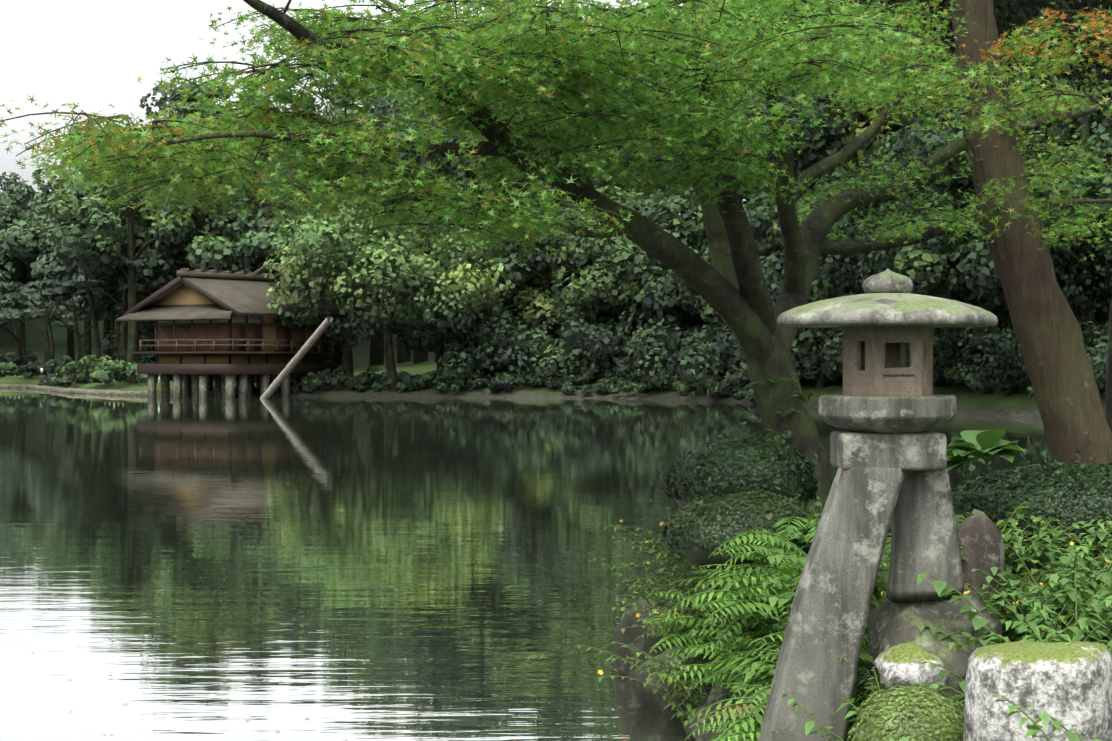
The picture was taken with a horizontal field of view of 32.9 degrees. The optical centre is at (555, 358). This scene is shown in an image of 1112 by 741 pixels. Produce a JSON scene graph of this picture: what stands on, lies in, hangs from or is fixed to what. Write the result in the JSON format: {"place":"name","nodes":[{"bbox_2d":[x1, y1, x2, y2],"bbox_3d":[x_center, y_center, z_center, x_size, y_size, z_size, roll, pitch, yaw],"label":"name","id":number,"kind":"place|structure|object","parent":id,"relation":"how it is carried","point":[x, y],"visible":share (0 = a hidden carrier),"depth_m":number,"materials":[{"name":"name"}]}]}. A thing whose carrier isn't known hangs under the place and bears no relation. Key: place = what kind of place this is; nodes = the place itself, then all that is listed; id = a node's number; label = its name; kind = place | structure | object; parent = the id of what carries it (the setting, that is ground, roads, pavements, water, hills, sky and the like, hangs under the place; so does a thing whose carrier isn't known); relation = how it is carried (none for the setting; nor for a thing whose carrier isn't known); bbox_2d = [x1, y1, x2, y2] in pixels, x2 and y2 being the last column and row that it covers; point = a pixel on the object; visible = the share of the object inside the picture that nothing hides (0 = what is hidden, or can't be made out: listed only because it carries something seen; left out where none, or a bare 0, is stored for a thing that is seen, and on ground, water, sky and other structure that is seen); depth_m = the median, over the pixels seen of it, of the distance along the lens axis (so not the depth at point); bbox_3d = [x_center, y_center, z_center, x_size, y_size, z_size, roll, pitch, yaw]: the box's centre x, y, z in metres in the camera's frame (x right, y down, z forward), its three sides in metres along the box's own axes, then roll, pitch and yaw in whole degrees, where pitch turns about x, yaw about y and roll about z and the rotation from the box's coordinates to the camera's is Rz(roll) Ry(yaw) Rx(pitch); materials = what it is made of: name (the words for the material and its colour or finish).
{"place":"outdoors","nodes":[
{"label":"outdoors","id":0,"kind":"place"},
{"bbox_2d":[124,276,347,373],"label":"tea house","id":1,"kind":"structure","parent":0,"point":[229,338],"depth_m":95.53,"materials":[{"name":"brown wood"}]},
{"bbox_2d":[116,263,348,320],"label":"roof","id":2,"kind":"structure","parent":1,"relation":"on","point":[241,292],"depth_m":95.69,"materials":[{"name":"brown wood"}]},
{"bbox_2d":[0,0,822,240],"label":"sky","id":3,"kind":"structure","parent":0,"point":[90,53],"materials":[{"name":"white"}]},
{"bbox_2d":[0,388,1051,740],"bbox_3d":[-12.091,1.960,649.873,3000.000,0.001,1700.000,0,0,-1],"label":"pond water","id":4,"kind":"structure","parent":0,"point":[452,522],"depth_m":18.47,"materials":[{"name":"green liquid"}]},
{"bbox_2d":[148,374,308,397],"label":"support stilts","id":5,"kind":"object","parent":4,"relation":"in","point":[198,385],"visible":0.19,"depth_m":95.73,"materials":[{"name":"wood"}]},
{"bbox_2d":[259,316,332,398],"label":"leaning pole","id":6,"kind":"object","parent":4,"relation":"in","point":[292,363],"visible":0.81,"depth_m":89.91,"materials":[{"name":"grey wood"}]},
{"bbox_2d":[0,246,1105,740],"bbox_3d":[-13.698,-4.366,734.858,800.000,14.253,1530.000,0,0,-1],"label":"ground","id":7,"kind":"structure","parent":0,"point":[1018,404],"depth_m":96.22,"materials":[{"name":"green plant"}]},
{"bbox_2d":[6,368,712,382],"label":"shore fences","id":8,"kind":"object","parent":7,"relation":"on","point":[601,374],"visible":0.02,"depth_m":96.60,"materials":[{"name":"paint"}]},
{"bbox_2d":[0,384,1004,740],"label":"rocks","id":9,"kind":"object","parent":7,"relation":"on","point":[890,624],"visible":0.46,"depth_m":8.60,"materials":[{"name":"grey stone"}]},
{"bbox_2d":[0,0,1111,513],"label":"maple tree","id":10,"kind":"object","parent":7,"relation":"on","point":[360,68],"depth_m":9.61,"materials":[{"name":"green plant"}]},
{"bbox_2d":[32,378,1111,740],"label":"undergrowth plants","id":11,"kind":"object","parent":7,"relation":"on","point":[980,444],"visible":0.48,"depth_m":9.01,"materials":[{"name":"green plant"}]},
{"bbox_2d":[576,378,1111,740],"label":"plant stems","id":12,"kind":"object","parent":7,"relation":"on","point":[777,653],"visible":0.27,"depth_m":9.17,"materials":[{"name":"green plant"}]},
{"bbox_2d":[598,513,1108,725],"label":"flowers","id":13,"kind":"object","parent":7,"relation":"on","point":[638,615],"visible":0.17,"depth_m":9.20,"materials":[{"name":"plant"}]},
{"bbox_2d":[759,269,997,740],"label":"stone lantern","id":14,"kind":"object","parent":7,"relation":"on","point":[888,457],"visible":0.96,"depth_m":7.84,"materials":[{"name":"stone"}]},
{"bbox_2d":[843,325,932,395],"bbox_3d":[1.413,0.009,8.014,0.389,0.293,0.351,0,0,-1],"label":"lantern light chamber","id":15,"kind":"object","parent":14,"relation":"attached to","point":[873,360],"visible":1,"depth_m":7.87,"materials":[{"name":"stone"}]},
{"bbox_2d":[650,421,1111,570],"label":"clipped shrubs","id":16,"kind":"object","parent":7,"relation":"on","point":[721,491],"visible":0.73,"depth_m":10.00,"materials":[{"name":"green plant"}]},
{"bbox_2d":[694,558,1105,740],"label":"moss tufts","id":17,"kind":"object","parent":7,"relation":"on","point":[883,728],"visible":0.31,"depth_m":7.28,"materials":[{"name":"green plant"}]},
{"bbox_2d":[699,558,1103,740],"bbox_3d":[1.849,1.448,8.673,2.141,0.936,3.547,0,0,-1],"label":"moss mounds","id":18,"kind":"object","parent":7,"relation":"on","point":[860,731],"visible":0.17,"depth_m":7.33,"materials":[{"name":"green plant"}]},
{"bbox_2d":[874,642,1111,740],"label":"boulders","id":19,"kind":"object","parent":7,"relation":"on","point":[1068,685],"visible":0.88,"depth_m":6.84,"materials":[{"name":"stone"}]},
{"bbox_2d":[949,0,1111,464],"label":"pine trunk","id":20,"kind":"object","parent":7,"relation":"on","point":[1047,329],"visible":0.88,"depth_m":11.90,"materials":[{"name":"brown plant"}]}
]}

